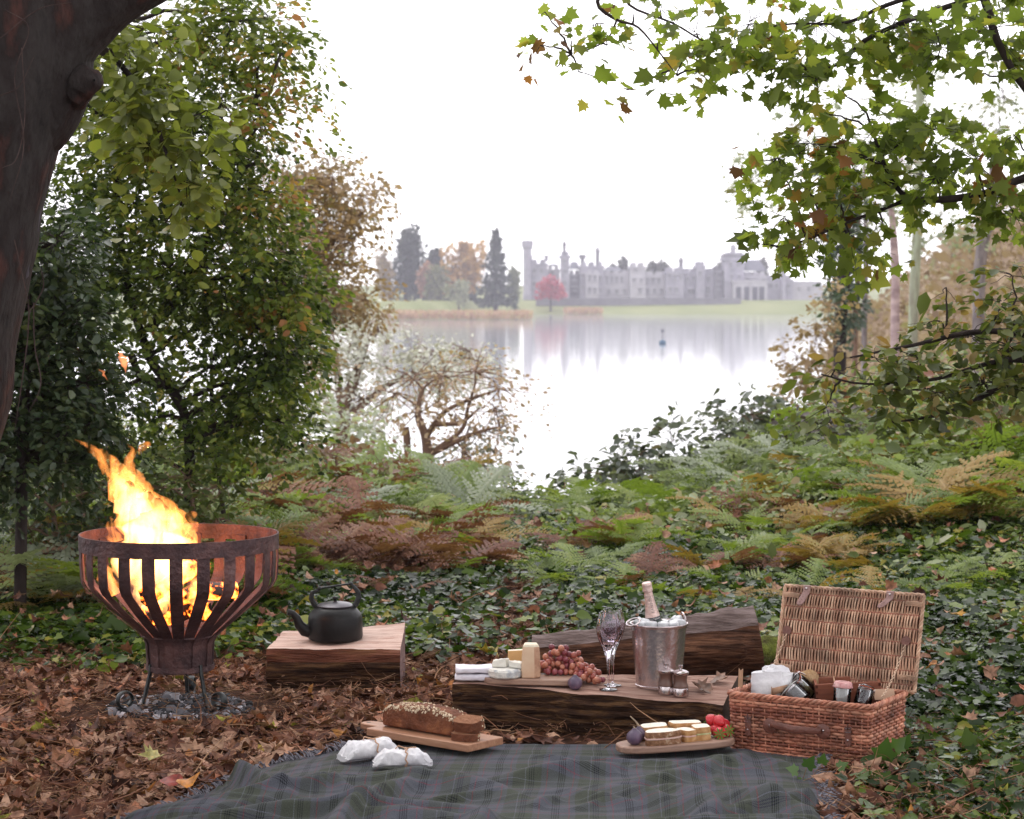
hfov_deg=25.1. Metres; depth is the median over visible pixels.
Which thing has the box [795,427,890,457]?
bracken fern
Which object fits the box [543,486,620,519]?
bracken fern
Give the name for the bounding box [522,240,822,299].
castle
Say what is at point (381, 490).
bracken fern
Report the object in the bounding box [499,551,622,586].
bracken fern
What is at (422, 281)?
pink maple
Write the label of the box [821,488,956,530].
bracken fern
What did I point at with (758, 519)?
bracken fern
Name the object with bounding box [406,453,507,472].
bracken fern
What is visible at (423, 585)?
bracken fern
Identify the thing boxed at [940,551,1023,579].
bracken fern
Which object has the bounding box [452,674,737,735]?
table log
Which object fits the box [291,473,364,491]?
bracken fern
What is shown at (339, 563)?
bracken fern
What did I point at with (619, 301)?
garden wall
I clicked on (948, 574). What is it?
bracken fern
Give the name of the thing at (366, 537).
bracken fern
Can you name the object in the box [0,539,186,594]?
bracken fern
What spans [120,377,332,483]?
bush
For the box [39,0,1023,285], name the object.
sky
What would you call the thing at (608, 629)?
wine glass
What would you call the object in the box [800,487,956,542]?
bracken fern
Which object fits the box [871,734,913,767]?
ivy sprig
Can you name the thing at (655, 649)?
ice bucket
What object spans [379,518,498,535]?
bracken fern
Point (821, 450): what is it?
bracken fern
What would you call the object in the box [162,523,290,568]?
bracken fern
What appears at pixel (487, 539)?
bracken fern
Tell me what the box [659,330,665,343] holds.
marker buoy
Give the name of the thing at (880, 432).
bracken fern
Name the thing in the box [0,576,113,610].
bracken fern
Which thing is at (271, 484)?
bracken fern
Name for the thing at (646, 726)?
sandwich
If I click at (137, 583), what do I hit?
bracken fern
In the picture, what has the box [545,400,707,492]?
bush
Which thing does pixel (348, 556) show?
bracken fern
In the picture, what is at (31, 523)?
bracken fern
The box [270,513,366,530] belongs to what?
bracken fern
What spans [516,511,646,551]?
bracken fern
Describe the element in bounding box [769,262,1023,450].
beech sapling
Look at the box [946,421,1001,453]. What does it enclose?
bracken fern
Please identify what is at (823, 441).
bracken fern
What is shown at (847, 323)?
ivy clad tree
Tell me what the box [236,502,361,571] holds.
bracken fern
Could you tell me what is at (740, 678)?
wooden fork
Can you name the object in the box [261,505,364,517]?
bracken fern
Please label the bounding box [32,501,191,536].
bracken fern
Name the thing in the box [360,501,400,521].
bracken fern
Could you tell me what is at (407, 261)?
cedar tree
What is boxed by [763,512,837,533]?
bracken fern
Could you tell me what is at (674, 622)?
ice cube
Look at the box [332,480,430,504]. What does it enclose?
bracken fern
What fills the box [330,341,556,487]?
shrub
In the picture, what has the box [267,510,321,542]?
bracken fern
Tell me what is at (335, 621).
kettle
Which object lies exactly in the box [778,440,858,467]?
bracken fern
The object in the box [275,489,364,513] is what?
bracken fern
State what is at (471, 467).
bracken fern
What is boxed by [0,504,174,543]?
bracken fern
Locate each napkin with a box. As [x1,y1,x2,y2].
[455,664,491,673]
[455,673,489,680]
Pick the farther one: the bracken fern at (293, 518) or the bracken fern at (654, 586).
the bracken fern at (293, 518)
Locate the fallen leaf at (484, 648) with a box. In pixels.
[476,642,498,656]
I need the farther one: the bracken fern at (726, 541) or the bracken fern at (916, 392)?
the bracken fern at (916, 392)
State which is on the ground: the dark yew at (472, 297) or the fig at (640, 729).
the dark yew at (472, 297)
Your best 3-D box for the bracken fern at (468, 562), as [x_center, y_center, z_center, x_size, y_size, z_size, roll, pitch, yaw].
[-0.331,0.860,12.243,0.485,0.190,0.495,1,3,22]
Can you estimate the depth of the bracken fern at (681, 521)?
14.15 m
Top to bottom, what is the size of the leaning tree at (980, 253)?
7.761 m
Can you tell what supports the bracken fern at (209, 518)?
on the ground
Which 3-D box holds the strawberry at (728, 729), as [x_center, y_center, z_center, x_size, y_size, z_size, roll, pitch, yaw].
[0.732,1.089,7.830,0.048,0.048,0.052,0,3,-9]
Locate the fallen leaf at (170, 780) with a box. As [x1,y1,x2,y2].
[159,774,182,785]
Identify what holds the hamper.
on the ground
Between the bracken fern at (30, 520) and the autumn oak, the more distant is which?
the autumn oak
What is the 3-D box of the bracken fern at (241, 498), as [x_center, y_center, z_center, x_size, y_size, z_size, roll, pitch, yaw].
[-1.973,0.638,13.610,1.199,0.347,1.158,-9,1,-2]
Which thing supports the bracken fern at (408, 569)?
on the ground
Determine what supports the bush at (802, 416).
on the ground
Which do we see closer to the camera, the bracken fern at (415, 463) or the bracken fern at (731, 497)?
the bracken fern at (731, 497)
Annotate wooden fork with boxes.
[738,669,742,691]
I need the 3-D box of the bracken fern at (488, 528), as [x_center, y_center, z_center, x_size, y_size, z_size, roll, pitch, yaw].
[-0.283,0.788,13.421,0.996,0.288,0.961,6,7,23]
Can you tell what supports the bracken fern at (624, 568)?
on the ground
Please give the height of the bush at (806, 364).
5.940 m
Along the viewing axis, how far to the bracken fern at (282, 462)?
15.59 m
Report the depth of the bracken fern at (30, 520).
12.37 m
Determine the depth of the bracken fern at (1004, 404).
15.64 m
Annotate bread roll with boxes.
[800,669,818,683]
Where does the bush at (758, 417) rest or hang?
on the ground
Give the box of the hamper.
[727,583,925,762]
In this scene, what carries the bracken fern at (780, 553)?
on the ground
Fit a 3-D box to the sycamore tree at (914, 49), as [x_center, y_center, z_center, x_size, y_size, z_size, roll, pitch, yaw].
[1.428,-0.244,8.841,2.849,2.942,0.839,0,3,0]
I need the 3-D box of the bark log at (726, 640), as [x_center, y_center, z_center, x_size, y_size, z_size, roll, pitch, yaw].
[0.530,0.916,8.988,0.941,0.285,0.276,0,3,-8]
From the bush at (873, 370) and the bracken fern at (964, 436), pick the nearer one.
the bracken fern at (964, 436)
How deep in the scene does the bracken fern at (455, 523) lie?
12.58 m
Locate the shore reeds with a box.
[365,306,603,319]
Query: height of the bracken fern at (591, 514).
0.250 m
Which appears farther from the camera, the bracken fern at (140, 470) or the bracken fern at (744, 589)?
the bracken fern at (140, 470)
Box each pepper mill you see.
[658,663,673,694]
[672,665,688,696]
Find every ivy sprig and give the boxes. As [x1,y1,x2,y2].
[786,753,848,778]
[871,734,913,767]
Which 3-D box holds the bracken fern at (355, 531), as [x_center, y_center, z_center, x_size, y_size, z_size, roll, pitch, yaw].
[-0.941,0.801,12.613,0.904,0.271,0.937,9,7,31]
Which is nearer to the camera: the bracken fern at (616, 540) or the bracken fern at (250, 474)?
the bracken fern at (616, 540)
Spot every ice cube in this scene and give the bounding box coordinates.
[637,621,645,625]
[646,621,656,626]
[658,621,668,626]
[668,615,678,621]
[669,619,678,625]
[677,619,685,625]
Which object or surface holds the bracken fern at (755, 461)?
on the ground
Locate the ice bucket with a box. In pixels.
[626,612,687,689]
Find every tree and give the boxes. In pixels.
[0,0,166,440]
[0,197,182,606]
[5,0,355,534]
[78,8,252,269]
[183,137,408,445]
[372,247,396,300]
[389,222,427,300]
[422,263,450,300]
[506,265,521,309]
[515,0,1023,309]
[609,262,619,272]
[617,256,628,272]
[645,260,659,273]
[657,259,669,271]
[756,257,769,274]
[770,38,997,395]
[812,162,874,409]
[814,146,897,395]
[846,119,936,355]
[938,52,1023,385]
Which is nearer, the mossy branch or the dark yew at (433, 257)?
the mossy branch
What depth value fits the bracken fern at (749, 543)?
12.47 m
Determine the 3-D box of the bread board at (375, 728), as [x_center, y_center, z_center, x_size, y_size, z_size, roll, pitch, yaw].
[-0.306,1.122,7.956,0.569,0.026,0.185,2,4,40]
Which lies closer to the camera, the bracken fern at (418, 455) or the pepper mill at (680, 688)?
the pepper mill at (680, 688)
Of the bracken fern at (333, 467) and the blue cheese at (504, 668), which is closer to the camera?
the blue cheese at (504, 668)
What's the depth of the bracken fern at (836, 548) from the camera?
12.48 m
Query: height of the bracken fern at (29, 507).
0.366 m
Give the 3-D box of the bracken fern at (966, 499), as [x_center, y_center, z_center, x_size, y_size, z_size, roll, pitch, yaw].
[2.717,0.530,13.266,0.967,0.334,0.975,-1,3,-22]
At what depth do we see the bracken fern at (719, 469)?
15.39 m
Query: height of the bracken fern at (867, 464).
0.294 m
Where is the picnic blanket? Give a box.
[113,740,847,818]
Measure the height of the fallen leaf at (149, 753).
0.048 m
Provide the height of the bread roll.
0.073 m
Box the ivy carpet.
[0,400,1023,818]
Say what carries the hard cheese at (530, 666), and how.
on the cheese board at (544, 679)
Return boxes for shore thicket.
[818,185,1023,393]
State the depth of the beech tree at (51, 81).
7.42 m
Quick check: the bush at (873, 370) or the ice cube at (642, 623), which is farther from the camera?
the bush at (873, 370)
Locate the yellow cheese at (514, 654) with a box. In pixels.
[508,649,521,660]
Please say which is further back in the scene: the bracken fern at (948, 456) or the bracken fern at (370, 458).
the bracken fern at (370, 458)
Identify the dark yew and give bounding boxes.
[421,247,453,300]
[442,265,477,303]
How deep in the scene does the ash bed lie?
8.60 m
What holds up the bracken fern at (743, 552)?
on the ground
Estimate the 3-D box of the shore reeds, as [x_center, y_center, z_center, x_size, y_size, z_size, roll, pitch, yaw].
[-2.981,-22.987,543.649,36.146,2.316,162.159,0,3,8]
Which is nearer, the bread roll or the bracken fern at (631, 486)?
the bread roll
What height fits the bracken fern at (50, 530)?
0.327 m
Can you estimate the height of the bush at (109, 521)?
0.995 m
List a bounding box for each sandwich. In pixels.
[640,722,667,740]
[644,728,681,745]
[668,720,700,727]
[676,727,696,741]
[691,723,710,740]
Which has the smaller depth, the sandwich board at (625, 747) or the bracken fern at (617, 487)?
the sandwich board at (625, 747)
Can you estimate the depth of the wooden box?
7.93 m
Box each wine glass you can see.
[596,611,620,690]
[603,608,624,686]
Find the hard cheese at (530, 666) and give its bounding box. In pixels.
[521,642,540,677]
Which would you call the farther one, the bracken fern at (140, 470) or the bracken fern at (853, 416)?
the bracken fern at (853, 416)
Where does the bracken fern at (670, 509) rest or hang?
on the ground
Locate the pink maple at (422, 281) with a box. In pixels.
[415,260,434,300]
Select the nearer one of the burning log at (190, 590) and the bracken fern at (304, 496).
the burning log at (190, 590)
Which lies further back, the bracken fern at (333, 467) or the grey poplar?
the grey poplar
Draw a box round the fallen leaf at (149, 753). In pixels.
[138,743,163,759]
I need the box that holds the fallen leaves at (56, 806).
[0,526,1023,818]
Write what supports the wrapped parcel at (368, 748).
on the picnic blanket
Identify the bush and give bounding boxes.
[0,436,165,564]
[82,440,260,542]
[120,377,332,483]
[256,434,420,491]
[288,392,413,462]
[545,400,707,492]
[675,382,815,467]
[766,277,859,406]
[770,380,881,456]
[809,363,960,413]
[896,381,1023,464]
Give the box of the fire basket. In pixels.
[78,523,278,710]
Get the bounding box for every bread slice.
[451,731,480,741]
[453,714,484,733]
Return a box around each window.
[585,270,599,297]
[687,288,694,293]
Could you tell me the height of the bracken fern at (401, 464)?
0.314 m
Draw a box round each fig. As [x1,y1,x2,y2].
[568,674,581,689]
[626,726,642,744]
[630,716,644,740]
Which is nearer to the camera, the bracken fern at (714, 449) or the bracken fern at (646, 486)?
the bracken fern at (646, 486)
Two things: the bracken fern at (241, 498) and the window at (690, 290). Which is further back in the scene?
the window at (690, 290)
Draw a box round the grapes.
[540,644,605,683]
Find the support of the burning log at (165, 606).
in the fire basket
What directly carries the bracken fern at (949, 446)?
on the ground
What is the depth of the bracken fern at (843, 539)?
12.54 m
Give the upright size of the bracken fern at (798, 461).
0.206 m
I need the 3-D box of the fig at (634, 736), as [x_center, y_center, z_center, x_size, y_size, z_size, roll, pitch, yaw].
[0.411,1.093,7.735,0.056,0.064,0.055,0,3,0]
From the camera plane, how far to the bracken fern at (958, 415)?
15.48 m
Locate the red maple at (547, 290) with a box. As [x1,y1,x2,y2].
[533,274,567,311]
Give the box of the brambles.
[6,349,1023,589]
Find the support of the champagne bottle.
in the ice bucket
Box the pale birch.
[443,279,471,310]
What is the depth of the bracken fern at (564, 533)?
14.08 m
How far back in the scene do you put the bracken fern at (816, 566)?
11.72 m
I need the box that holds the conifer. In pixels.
[475,227,517,310]
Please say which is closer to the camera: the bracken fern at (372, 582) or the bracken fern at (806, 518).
the bracken fern at (372, 582)
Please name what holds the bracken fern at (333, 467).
on the ground
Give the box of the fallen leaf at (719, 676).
[709,671,728,682]
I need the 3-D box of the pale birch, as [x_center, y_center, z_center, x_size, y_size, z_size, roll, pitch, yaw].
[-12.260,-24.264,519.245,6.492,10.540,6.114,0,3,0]
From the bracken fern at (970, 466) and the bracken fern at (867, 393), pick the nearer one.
the bracken fern at (970, 466)
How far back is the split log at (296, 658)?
9.12 m
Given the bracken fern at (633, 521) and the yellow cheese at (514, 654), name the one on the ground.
the bracken fern at (633, 521)
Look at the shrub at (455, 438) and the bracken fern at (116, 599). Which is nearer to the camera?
the bracken fern at (116, 599)
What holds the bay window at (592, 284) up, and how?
in the castle
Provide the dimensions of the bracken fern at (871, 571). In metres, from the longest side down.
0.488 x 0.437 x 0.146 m
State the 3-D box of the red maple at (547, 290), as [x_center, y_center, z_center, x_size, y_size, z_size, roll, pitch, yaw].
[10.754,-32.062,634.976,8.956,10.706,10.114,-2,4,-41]
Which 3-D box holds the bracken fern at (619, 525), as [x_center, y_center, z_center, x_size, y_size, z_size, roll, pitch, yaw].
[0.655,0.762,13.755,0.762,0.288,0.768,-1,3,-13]
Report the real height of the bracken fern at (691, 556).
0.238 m
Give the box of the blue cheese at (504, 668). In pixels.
[488,658,521,678]
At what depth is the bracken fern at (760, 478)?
14.57 m
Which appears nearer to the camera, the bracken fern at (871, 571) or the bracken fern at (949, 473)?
the bracken fern at (871, 571)
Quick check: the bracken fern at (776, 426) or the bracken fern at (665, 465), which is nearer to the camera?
the bracken fern at (665, 465)
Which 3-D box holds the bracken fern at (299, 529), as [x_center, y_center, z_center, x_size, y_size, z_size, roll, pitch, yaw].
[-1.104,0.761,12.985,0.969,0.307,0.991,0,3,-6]
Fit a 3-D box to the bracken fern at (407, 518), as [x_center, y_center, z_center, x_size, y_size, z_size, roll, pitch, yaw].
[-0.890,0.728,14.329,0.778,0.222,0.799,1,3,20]
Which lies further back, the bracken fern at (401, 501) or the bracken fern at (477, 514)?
the bracken fern at (401, 501)
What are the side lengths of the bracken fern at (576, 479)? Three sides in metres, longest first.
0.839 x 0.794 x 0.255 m
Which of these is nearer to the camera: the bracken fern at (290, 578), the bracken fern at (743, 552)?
the bracken fern at (290, 578)
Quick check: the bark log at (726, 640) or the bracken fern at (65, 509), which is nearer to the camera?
the bark log at (726, 640)
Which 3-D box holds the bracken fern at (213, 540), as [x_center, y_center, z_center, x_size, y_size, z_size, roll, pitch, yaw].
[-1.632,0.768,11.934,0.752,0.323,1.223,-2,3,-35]
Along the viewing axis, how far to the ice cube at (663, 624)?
8.20 m
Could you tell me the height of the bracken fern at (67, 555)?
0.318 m
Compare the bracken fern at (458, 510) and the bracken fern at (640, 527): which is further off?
the bracken fern at (458, 510)
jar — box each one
[780,679,810,697]
[791,671,814,698]
[833,680,852,702]
[853,684,874,704]
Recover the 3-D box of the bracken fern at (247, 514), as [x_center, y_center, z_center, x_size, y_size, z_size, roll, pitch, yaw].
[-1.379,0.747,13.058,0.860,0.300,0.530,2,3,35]
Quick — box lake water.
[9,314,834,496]
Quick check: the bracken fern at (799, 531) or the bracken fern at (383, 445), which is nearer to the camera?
the bracken fern at (799, 531)
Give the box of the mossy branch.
[761,635,781,665]
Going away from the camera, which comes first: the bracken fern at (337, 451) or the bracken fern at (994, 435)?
the bracken fern at (994, 435)
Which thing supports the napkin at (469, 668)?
on the napkin at (471, 676)
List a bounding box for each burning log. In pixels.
[138,559,196,606]
[141,600,189,626]
[167,581,237,605]
[187,601,212,621]
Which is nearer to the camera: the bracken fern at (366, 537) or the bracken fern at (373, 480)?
the bracken fern at (366, 537)
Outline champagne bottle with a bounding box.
[642,581,661,626]
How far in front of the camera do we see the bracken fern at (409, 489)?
15.58 m
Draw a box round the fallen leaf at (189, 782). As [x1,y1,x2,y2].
[176,772,199,787]
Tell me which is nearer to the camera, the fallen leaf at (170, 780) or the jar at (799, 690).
the fallen leaf at (170, 780)
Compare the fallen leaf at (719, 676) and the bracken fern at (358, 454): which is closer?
the fallen leaf at (719, 676)
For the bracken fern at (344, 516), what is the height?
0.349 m
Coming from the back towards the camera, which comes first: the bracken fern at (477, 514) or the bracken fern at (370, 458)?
the bracken fern at (370, 458)
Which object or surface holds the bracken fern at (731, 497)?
on the ground
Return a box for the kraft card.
[874,689,894,699]
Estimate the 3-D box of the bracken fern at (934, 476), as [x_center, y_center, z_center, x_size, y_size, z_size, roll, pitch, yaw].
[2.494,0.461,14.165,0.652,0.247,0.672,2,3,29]
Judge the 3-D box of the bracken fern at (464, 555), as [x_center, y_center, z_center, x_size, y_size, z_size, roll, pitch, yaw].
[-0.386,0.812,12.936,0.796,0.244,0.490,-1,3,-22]
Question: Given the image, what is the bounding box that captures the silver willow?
[296,285,521,453]
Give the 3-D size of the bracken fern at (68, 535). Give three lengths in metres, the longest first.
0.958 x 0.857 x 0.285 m
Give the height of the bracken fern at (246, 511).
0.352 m
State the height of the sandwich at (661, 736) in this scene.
0.045 m
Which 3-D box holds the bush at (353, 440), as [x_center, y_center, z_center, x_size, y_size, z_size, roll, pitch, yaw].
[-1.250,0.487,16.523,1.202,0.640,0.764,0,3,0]
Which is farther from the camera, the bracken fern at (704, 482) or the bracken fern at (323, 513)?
the bracken fern at (704, 482)
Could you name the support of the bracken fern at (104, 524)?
on the ground
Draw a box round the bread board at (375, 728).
[361,721,502,751]
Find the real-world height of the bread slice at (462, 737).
0.031 m
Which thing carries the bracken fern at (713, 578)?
on the ground
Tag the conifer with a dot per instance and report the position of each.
(495, 285)
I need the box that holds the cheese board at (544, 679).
[483,673,582,685]
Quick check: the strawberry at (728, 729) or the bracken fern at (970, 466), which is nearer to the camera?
the strawberry at (728, 729)
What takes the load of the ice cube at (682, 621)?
in the ice bucket
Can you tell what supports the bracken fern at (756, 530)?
on the ground
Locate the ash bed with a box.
[105,691,254,720]
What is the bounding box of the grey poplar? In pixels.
[721,118,868,373]
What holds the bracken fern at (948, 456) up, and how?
on the ground
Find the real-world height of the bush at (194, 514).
0.852 m
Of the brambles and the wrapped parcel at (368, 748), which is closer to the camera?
the wrapped parcel at (368, 748)
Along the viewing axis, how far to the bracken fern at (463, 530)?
13.57 m
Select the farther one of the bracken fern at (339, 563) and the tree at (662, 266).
the tree at (662, 266)
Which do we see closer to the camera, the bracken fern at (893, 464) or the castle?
the bracken fern at (893, 464)
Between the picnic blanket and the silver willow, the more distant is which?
the silver willow
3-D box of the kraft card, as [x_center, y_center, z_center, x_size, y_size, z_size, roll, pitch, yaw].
[1.274,0.975,7.887,0.075,0.040,0.004,0,-33,-11]
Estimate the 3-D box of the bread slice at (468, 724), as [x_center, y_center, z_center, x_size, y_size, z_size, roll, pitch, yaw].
[-0.146,1.063,7.800,0.107,0.055,0.084,2,4,40]
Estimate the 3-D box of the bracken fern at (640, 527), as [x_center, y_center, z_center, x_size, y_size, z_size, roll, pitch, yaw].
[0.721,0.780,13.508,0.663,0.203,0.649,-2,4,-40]
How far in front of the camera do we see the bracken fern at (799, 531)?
12.94 m
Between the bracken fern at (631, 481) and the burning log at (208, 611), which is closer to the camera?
the burning log at (208, 611)
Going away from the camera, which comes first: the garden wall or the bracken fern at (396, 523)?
the bracken fern at (396, 523)
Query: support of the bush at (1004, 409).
on the ground
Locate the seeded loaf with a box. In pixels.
[382,702,466,735]
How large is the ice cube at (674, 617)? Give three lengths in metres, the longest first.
0.034 x 0.034 x 0.032 m
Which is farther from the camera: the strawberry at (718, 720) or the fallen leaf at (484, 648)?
the fallen leaf at (484, 648)
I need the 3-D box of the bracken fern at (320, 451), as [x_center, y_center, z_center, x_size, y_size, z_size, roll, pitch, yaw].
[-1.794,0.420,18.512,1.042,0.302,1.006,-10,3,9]
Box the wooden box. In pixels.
[813,676,880,703]
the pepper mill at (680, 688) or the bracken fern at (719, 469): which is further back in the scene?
the bracken fern at (719, 469)
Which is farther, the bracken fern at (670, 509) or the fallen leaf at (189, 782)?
the bracken fern at (670, 509)
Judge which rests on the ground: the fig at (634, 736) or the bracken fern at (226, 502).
the bracken fern at (226, 502)
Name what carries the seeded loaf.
on the bread board at (375, 728)
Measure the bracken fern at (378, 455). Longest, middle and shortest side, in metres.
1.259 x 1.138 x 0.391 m
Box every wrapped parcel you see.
[336,736,398,761]
[372,745,432,767]
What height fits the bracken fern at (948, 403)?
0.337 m
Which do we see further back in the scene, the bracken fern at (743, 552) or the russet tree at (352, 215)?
the russet tree at (352, 215)
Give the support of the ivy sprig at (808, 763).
on the ground
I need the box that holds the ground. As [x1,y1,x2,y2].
[0,278,1023,818]
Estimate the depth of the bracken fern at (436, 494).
15.35 m
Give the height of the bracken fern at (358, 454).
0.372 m
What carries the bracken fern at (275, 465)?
on the ground
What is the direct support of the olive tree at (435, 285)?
on the ground
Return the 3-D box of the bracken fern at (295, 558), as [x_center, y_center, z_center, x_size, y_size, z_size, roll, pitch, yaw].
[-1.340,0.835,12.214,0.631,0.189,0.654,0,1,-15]
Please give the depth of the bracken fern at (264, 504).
14.00 m
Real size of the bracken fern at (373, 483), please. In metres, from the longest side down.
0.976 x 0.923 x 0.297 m
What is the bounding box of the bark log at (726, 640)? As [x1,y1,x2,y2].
[532,605,763,676]
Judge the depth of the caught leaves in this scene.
10.91 m
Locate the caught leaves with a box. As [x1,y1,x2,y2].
[0,443,1023,758]
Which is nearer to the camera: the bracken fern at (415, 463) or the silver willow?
the bracken fern at (415, 463)
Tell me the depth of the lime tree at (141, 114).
9.10 m
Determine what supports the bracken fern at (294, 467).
on the ground
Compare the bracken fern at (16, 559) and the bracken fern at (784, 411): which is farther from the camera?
the bracken fern at (784, 411)
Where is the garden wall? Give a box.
[536,298,741,305]
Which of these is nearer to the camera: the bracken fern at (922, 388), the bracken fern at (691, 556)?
the bracken fern at (691, 556)
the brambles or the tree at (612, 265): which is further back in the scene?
the tree at (612, 265)
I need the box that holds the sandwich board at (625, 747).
[616,735,734,753]
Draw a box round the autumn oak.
[439,238,487,301]
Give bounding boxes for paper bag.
[751,664,792,698]
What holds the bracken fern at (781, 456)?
on the ground
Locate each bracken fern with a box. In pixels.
[0,494,66,533]
[0,498,76,540]
[0,499,98,533]
[0,503,153,552]
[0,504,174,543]
[0,519,33,549]
[0,528,93,588]
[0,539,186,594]
[0,543,66,591]
[0,543,117,603]
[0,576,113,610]
[2,540,112,574]
[3,536,114,604]
[4,516,86,552]
[27,540,96,584]
[28,542,178,587]
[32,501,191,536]
[37,516,74,537]
[49,512,126,539]
[61,486,198,536]
[62,483,121,515]
[70,538,289,600]
[93,539,293,609]
[94,548,289,600]
[95,473,247,512]
[96,468,210,483]
[96,562,299,607]
[97,489,247,505]
[103,462,176,502]
[111,500,274,523]
[135,562,313,595]
[156,472,347,518]
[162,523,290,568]
[168,455,305,485]
[168,475,274,520]
[177,458,283,488]
[182,518,296,569]
[183,545,295,599]
[214,469,277,494]
[216,461,318,495]
[220,501,281,524]
[225,500,255,508]
[225,514,331,560]
[227,460,283,491]
[235,509,301,545]
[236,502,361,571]
[239,476,305,495]
[240,492,365,534]
[243,577,304,584]
[248,483,416,521]
[256,486,348,503]
[257,513,381,571]
[260,523,392,555]
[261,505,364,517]
[263,552,318,567]
[266,470,375,502]
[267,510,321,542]
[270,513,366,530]
[271,443,342,456]
[272,499,376,524]
[273,450,383,473]
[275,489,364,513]
[278,546,315,569]
[279,442,419,469]
[279,529,329,557]
[280,521,422,571]
[283,545,332,563]
[289,554,391,569]
[291,465,428,493]
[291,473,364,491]
[296,469,408,491]
[296,492,333,513]
[298,451,345,476]
[300,528,472,566]
[300,556,366,570]
[301,546,389,572]
[305,522,394,555]
[307,500,375,529]
[307,508,390,530]
[309,487,402,499]
[315,475,382,530]
[317,521,473,570]
[320,521,418,544]
[321,505,346,516]
[323,576,390,592]
[326,510,430,525]
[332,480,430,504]
[337,518,405,543]
[339,476,416,503]
[339,493,469,527]
[341,449,469,499]
[346,438,407,481]
[347,574,460,599]
[348,471,419,510]
[348,532,462,572]
[350,455,512,493]
[358,522,529,575]
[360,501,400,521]
[361,498,530,531]
[365,530,448,543]
[366,515,411,530]
[372,522,412,553]
[378,522,477,536]
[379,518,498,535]
[379,533,510,565]
[385,449,469,481]
[385,475,491,504]
[385,481,434,500]
[387,502,524,528]
[389,490,442,512]
[391,508,514,522]
[393,459,524,524]
[393,492,504,511]
[395,462,502,502]
[396,501,512,521]
[398,516,551,549]
[401,459,560,528]
[402,543,493,576]
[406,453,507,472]
[407,457,474,477]
[411,557,487,581]
[413,493,515,529]
[415,526,519,557]
[427,501,502,517]
[441,460,505,488]
[442,456,474,468]
[443,510,507,536]
[451,529,518,562]
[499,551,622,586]
[507,548,610,574]
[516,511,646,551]
[524,478,619,507]
[526,542,617,574]
[537,523,585,539]
[540,476,614,506]
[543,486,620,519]
[544,541,649,565]
[560,518,700,544]
[562,508,665,538]
[565,512,654,546]
[574,489,683,520]
[575,560,665,596]
[583,517,659,534]
[584,522,702,549]
[590,483,701,503]
[591,477,668,495]
[592,483,690,522]
[593,504,674,520]
[601,482,687,501]
[601,499,699,522]
[603,541,700,589]
[609,482,700,518]
[628,456,789,498]
[631,454,694,483]
[639,581,724,595]
[645,486,711,508]
[657,552,760,570]
[658,447,747,490]
[661,465,761,496]
[662,454,832,501]
[662,544,755,565]
[664,468,818,506]
[665,493,801,530]
[668,513,710,533]
[673,532,777,572]
[678,585,773,598]
[683,565,767,587]
[684,448,773,478]
[687,506,791,537]
[696,534,796,556]
[697,436,811,475]
[701,488,798,521]
[704,434,799,478]
[704,463,857,507]
[706,541,771,558]
[719,546,784,572]
[721,405,865,444]
[721,473,819,507]
[722,489,839,517]
[723,526,806,543]
[730,541,810,570]
[741,421,793,436]
[741,531,855,571]
[746,551,844,569]
[747,568,862,595]
[748,521,851,546]
[755,464,859,498]
[762,494,883,519]
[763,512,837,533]
[767,449,809,475]
[769,404,837,444]
[770,404,838,446]
[775,557,845,589]
[776,457,858,470]
[776,512,840,534]
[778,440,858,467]
[780,499,875,528]
[784,532,879,555]
[785,441,939,482]
[786,513,900,535]
[790,532,883,570]
[792,544,882,565]
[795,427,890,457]
[795,533,902,561]
[797,433,886,460]
[798,531,880,548]
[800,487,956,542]
[805,531,828,543]
[818,433,946,465]
[819,423,950,462]
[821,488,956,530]
[822,457,923,483]
[822,481,918,494]
[823,404,947,439]
[823,450,1013,531]
[823,454,1021,522]
[828,475,1023,513]
[832,386,975,423]
[832,452,988,496]
[833,437,953,468]
[843,457,1016,502]
[845,465,1023,523]
[847,413,899,448]
[850,471,927,492]
[850,565,897,590]
[853,470,1023,526]
[858,379,961,412]
[862,409,1014,468]
[862,468,950,493]
[866,386,1011,455]
[884,405,1014,465]
[894,563,974,596]
[901,398,1023,444]
[907,556,1010,584]
[909,478,1023,517]
[920,419,1023,468]
[935,455,1023,483]
[935,456,1023,500]
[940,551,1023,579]
[943,401,1019,448]
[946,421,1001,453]
[947,398,1023,453]
[973,392,1022,409]
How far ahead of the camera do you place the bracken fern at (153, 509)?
12.64 m
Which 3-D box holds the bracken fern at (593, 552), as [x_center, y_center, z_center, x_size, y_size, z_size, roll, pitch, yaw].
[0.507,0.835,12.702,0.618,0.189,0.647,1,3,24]
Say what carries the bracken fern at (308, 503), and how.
on the ground
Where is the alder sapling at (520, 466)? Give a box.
[434,409,536,493]
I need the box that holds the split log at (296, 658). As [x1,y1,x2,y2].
[266,622,404,687]
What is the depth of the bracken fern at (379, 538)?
13.21 m
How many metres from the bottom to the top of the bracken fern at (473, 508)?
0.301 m
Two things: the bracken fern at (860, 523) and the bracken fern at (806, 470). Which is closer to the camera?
the bracken fern at (860, 523)
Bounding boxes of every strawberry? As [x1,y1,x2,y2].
[703,714,714,725]
[710,725,718,735]
[713,714,724,726]
[713,727,726,738]
[722,724,734,736]
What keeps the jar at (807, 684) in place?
in the hamper
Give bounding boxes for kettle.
[287,582,362,642]

